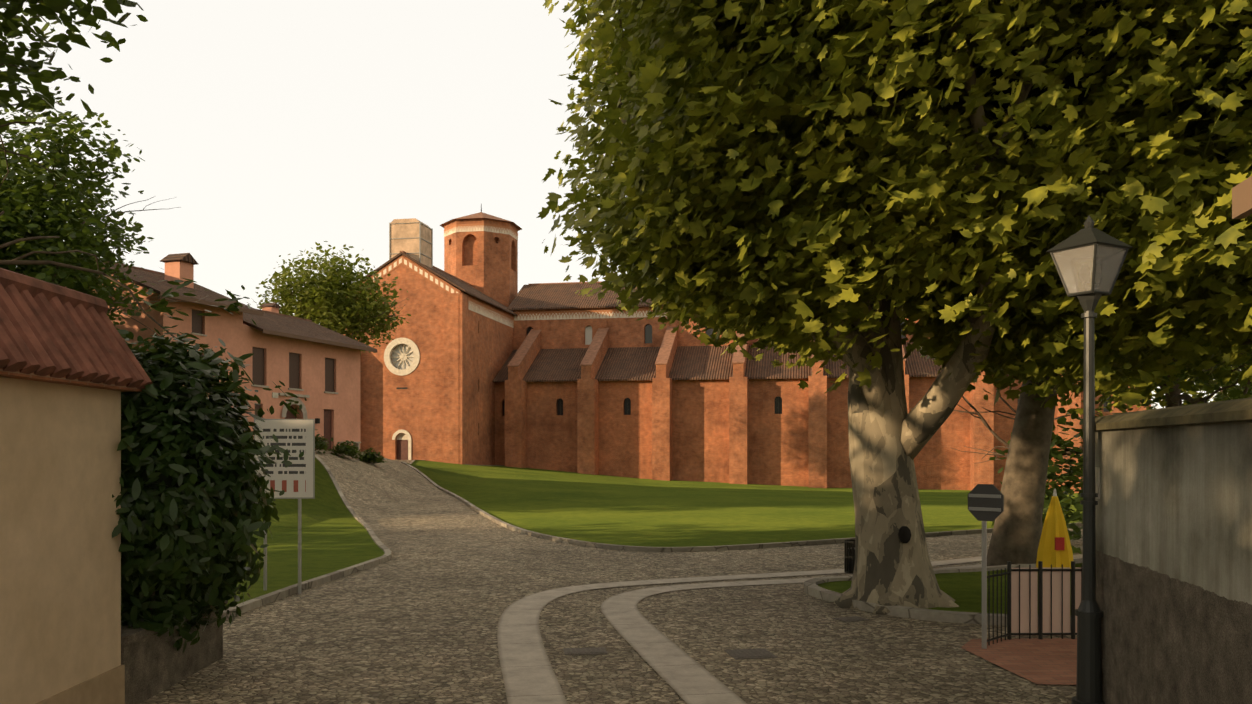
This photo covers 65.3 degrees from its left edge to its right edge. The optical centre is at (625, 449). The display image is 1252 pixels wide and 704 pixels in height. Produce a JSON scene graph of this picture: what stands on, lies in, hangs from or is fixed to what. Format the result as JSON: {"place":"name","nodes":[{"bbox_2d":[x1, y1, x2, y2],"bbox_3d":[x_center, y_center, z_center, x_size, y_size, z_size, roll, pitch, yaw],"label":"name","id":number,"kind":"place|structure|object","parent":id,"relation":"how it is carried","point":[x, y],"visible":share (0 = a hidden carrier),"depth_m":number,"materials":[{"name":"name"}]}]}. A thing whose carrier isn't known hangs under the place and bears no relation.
{"place":"outdoors","nodes":[
{"label":"outdoors","id":0,"kind":"place"},
{"bbox_2d":[223,450,390,619],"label":"bank grass","id":1,"kind":"structure","parent":0,"point":[340,538],"depth_m":23.67,"materials":[{"name":"plant"}]},
{"bbox_2d":[0,63,177,340],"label":"tree","id":2,"kind":"object","parent":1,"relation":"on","point":[17,261],"visible":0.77,"depth_m":12.86,"materials":[{"name":"green plant"}]},
{"bbox_2d":[0,0,147,137],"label":"tree","id":3,"kind":"object","parent":2,"relation":"on","point":[12,22],"visible":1,"depth_m":12.67,"materials":[{"name":"green plant"}]},
{"bbox_2d":[24,131,183,335],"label":"branches","id":4,"kind":"object","parent":1,"relation":"on","point":[57,267],"visible":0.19,"depth_m":33.66,"materials":[{"name":"brown plant"}]},
{"bbox_2d":[0,265,125,336],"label":"understorey leaves","id":5,"kind":"object","parent":4,"relation":"on","point":[111,314],"depth_m":34.73,"materials":[{"name":"green plant"}]},
{"bbox_2d":[0,88,153,329],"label":"tree","id":6,"kind":"object","parent":4,"relation":"on","point":[24,205],"visible":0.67,"depth_m":31.69,"materials":[{"name":"green plant"}]},
{"bbox_2d":[252,241,410,388],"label":"sunlit tree","id":7,"kind":"object","parent":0,"point":[348,302],"depth_m":59.71,"materials":[{"name":"green plant"}]},
{"bbox_2d":[140,450,1082,703],"bbox_3d":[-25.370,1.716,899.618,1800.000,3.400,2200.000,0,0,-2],"label":"ground cobbles","id":8,"kind":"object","parent":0,"point":[415,618],"visible":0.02,"depth_m":13.05,"materials":[{"name":"grey stone"}]},
{"bbox_2d":[0,268,151,703],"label":"tall wall","id":9,"kind":"structure","parent":8,"relation":"on","point":[71,369],"depth_m":7.89,"materials":[{"name":"beige paint"}]},
{"bbox_2d":[65,274,242,418],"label":"pink house walls","id":10,"kind":"structure","parent":8,"relation":"on","point":[225,327],"depth_m":39.96,"materials":[{"name":"paint"}]},
{"bbox_2d":[121,600,227,703],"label":"wall","id":11,"kind":"structure","parent":8,"relation":"on","point":[153,663],"depth_m":9.73,"materials":[{"name":"grey concrete"}]},
{"bbox_2d":[143,596,242,635],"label":"leaves","id":12,"kind":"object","parent":11,"relation":"on","point":[195,611],"depth_m":9.70,"materials":[{"name":"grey plant"}]},
{"bbox_2d":[112,268,306,652],"bbox_3d":[-4.565,0.289,10.239,2.510,4.270,3.251,0,0,-2],"label":"laurel bush","id":13,"kind":"object","parent":8,"relation":"on","point":[172,538],"depth_m":9.59,"materials":[{"name":"green plant"}]},
{"bbox_2d":[254,419,314,593],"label":"info sign posts","id":14,"kind":"object","parent":8,"relation":"on","point":[299,551],"visible":0.29,"depth_m":16.29,"materials":[{"name":"grey metal"}]},
{"bbox_2d":[255,420,312,497],"bbox_3d":[-5.693,0.151,16.267,0.960,1.290,0.001,0,0,-2],"label":"sign panel","id":15,"kind":"object","parent":14,"relation":"attached to","point":[295,439],"visible":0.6,"depth_m":16.27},
{"bbox_2d":[243,324,359,449],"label":"pink house walls","id":16,"kind":"structure","parent":8,"relation":"on","point":[343,405],"depth_m":47.71,"materials":[{"name":"paint"}]},
{"bbox_2d":[74,253,376,351],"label":"house roof","id":17,"kind":"structure","parent":16,"relation":"on","point":[268,318],"depth_m":42.90,"materials":[{"name":"tile"}]},
{"bbox_2d":[191,309,360,450],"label":"pink house openings","id":18,"kind":"object","parent":16,"relation":"in","point":[258,364],"visible":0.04,"depth_m":46.44,"materials":[{"name":"brown wood"}]},
{"bbox_2d":[315,429,386,463],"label":"shrubs","id":19,"kind":"object","parent":8,"relation":"on","point":[369,456],"visible":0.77,"depth_m":46.08,"materials":[{"name":"green plant"}]},
{"bbox_2d":[563,616,868,659],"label":"drain covers","id":20,"kind":"object","parent":8,"relation":"on","point":[756,653],"visible":0.98,"depth_m":11.57,"materials":[{"name":"metal"}]},
{"bbox_2d":[400,460,1082,551],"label":"lawn","id":21,"kind":"structure","parent":8,"relation":"on","point":[614,512],"depth_m":38.21,"materials":[{"name":"green plant"}]},
{"bbox_2d":[343,293,1150,492],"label":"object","id":22,"kind":"structure","parent":8,"relation":"on","point":[456,380],"depth_m":78.77,"materials":[{"name":"red brick"}]},
{"bbox_2d":[360,255,464,461],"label":"church facade","id":23,"kind":"structure","parent":22,"relation":"attached to","point":[415,409],"depth_m":76.86,"materials":[{"name":"brick"}]},
{"bbox_2d":[365,256,458,292],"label":"gable cornice","id":24,"kind":"structure","parent":23,"relation":"attached to","point":[436,281],"depth_m":76.75,"materials":[{"name":"beige stone"}]},
{"bbox_2d":[444,219,517,314],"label":"octagonal tower","id":25,"kind":"structure","parent":22,"relation":"on","point":[485,262],"depth_m":93.19,"materials":[{"name":"brick"}]},
{"bbox_2d":[465,293,512,464],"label":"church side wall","id":26,"kind":"structure","parent":22,"relation":"attached to","point":[490,345],"depth_m":81.56,"materials":[{"name":"brick"}]},
{"bbox_2d":[444,223,666,327],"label":"abbey friezes","id":27,"kind":"object","parent":22,"relation":"attached to","point":[476,306],"visible":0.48,"depth_m":88.86,"materials":[{"name":"beige stone"}]},
{"bbox_2d":[360,204,1013,381],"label":"abbey roofs","id":28,"kind":"structure","parent":22,"relation":"on","point":[640,363],"depth_m":84.43,"materials":[{"name":"brown tile"}]},
{"bbox_2d":[389,218,432,271],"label":"wrapped bellcote","id":29,"kind":"object","parent":28,"relation":"on","point":[412,238],"visible":0.81,"depth_m":77.67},
{"bbox_2d":[513,306,929,349],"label":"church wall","id":30,"kind":"structure","parent":22,"relation":"attached to","point":[570,333],"depth_m":88.30,"materials":[{"name":"brick"}]},
{"bbox_2d":[384,322,1110,459],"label":"abbey openings","id":31,"kind":"object","parent":22,"relation":"in","point":[405,353],"visible":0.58,"depth_m":77.27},
{"bbox_2d":[495,377,1137,490],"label":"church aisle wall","id":32,"kind":"structure","parent":22,"relation":"attached to","point":[777,449],"depth_m":80.96,"materials":[{"name":"brick"}]},
{"bbox_2d":[536,0,1251,614],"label":"plane tree","id":33,"kind":"object","parent":8,"relation":"on","point":[768,188],"depth_m":12.05,"materials":[{"name":"green plant"}]},
{"bbox_2d":[827,0,1250,164],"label":"tree","id":34,"kind":"object","parent":33,"relation":"attached to","point":[1068,81],"visible":0.02,"depth_m":13.38,"materials":[{"name":"green plant"}]},
{"bbox_2d":[804,558,1081,625],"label":"island grass","id":35,"kind":"structure","parent":8,"relation":"on","point":[962,587],"depth_m":15.82,"materials":[{"name":"plant"}]},
{"bbox_2d":[844,540,854,573],"bbox_3d":[3.831,1.931,16.291,0.364,0.830,0.359,0,0,-2],"label":"litter bin","id":36,"kind":"object","parent":35,"relation":"on","point":[849,554],"visible":0.5,"depth_m":16.18,"materials":[{"name":"grey metal"}]},
{"bbox_2d":[961,638,1076,684],"bbox_3d":[5.204,2.401,11.129,2.250,0.001,2.600,0,0,-2],"label":"brick apron","id":37,"kind":"object","parent":8,"relation":"on","point":[1045,661],"visible":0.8,"depth_m":11.34,"materials":[{"name":"red brick"}]},
{"bbox_2d":[968,484,1003,648],"bbox_3d":[4.340,1.416,11.773,0.087,2.002,0.444,0,0,-44],"label":"road sign","id":38,"kind":"object","parent":37,"relation":"on","point":[985,503],"visible":0.88,"depth_m":11.78,"materials":[{"name":"grey metal"}]},
{"bbox_2d":[987,561,1081,644],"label":"garden gate railings","id":39,"kind":"object","parent":8,"relation":"on","point":[1038,601],"visible":0.38,"depth_m":12.39,"materials":[{"name":"grey metal"}]},
{"bbox_2d":[1036,489,1072,628],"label":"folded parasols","id":40,"kind":"object","parent":8,"relation":"on","point":[1054,548],"visible":0.83,"depth_m":13.30,"materials":[{"name":"yellow fabric"}]},
{"bbox_2d":[910,344,1250,463],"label":"tree","id":41,"kind":"object","parent":8,"relation":"on","point":[1176,396],"visible":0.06,"depth_m":24.25,"materials":[{"name":"green plant"}]},
{"bbox_2d":[1019,344,1251,430],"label":"tree leaves","id":42,"kind":"object","parent":41,"relation":"on","point":[1208,390],"depth_m":24.65,"materials":[{"name":"green plant"}]},
{"bbox_2d":[1046,215,1133,703],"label":"street lamp","id":43,"kind":"object","parent":8,"relation":"on","point":[1088,260],"visible":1,"depth_m":9.15,"materials":[{"name":"black metal"}]},
{"bbox_2d":[962,4,1251,565],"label":"plane tree","id":44,"kind":"object","parent":8,"relation":"on","point":[1016,532],"depth_m":19.70,"materials":[{"name":"green plant"}]},
{"bbox_2d":[1082,397,1251,703],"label":"old wall","id":45,"kind":"structure","parent":8,"relation":"on","point":[1173,517],"depth_m":7.29,"materials":[{"name":"grey concrete"}]},
{"bbox_2d":[1095,467,1099,498],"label":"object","id":46,"kind":"structure","parent":45,"relation":"attached to","point":[1097,479],"depth_m":9.27,"materials":[{"name":"stone"}]},
{"bbox_2d":[1187,352,1251,381],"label":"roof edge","id":47,"kind":"object","parent":8,"relation":"on","point":[1223,362],"visible":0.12,"depth_m":18.36,"materials":[{"name":"brown plant"}]},
{"bbox_2d":[1187,6,1251,345],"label":"tree leaves","id":48,"kind":"object","parent":47,"relation":"attached to","point":[1223,53],"visible":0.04,"depth_m":13.29,"materials":[{"name":"green plant"}]},
{"bbox_3d":[21.629,-3.975,32.832,11.121,13.231,13.554,0,0,-2],"label":"tree trunk","id":49,"kind":"object","parent":8,"relation":"on","visible":0},
{"bbox_2d":[1096,346,1251,412],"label":"tree leaves","id":50,"kind":"object","parent":49,"relation":"on","point":[1191,393],"depth_m":33.76,"materials":[{"name":"green plant"}]},
{"bbox_2d":[0,0,1238,408],"label":"sky","id":51,"kind":"structure","parent":0,"point":[274,128],"materials":[{"name":"white"}]},
{"bbox_2d":[497,546,1082,703],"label":"paving strip","id":52,"kind":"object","parent":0,"point":[528,675],"depth_m":12.44,"materials":[{"name":"stone"}]},
{"bbox_2d":[600,554,1082,703],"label":"paving strip","id":53,"kind":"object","parent":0,"point":[686,677],"depth_m":11.99,"materials":[{"name":"stone"}]},
{"bbox_2d":[989,365,1251,553],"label":"hedge leaves","id":54,"kind":"object","parent":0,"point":[1063,491],"visible":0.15,"depth_m":23.93,"materials":[{"name":"green plant"}]},
{"bbox_2d":[1232,176,1251,218],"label":"eave","id":55,"kind":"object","parent":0,"point":[1241,200],"visible":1,"depth_m":6.48,"materials":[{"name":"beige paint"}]}
]}

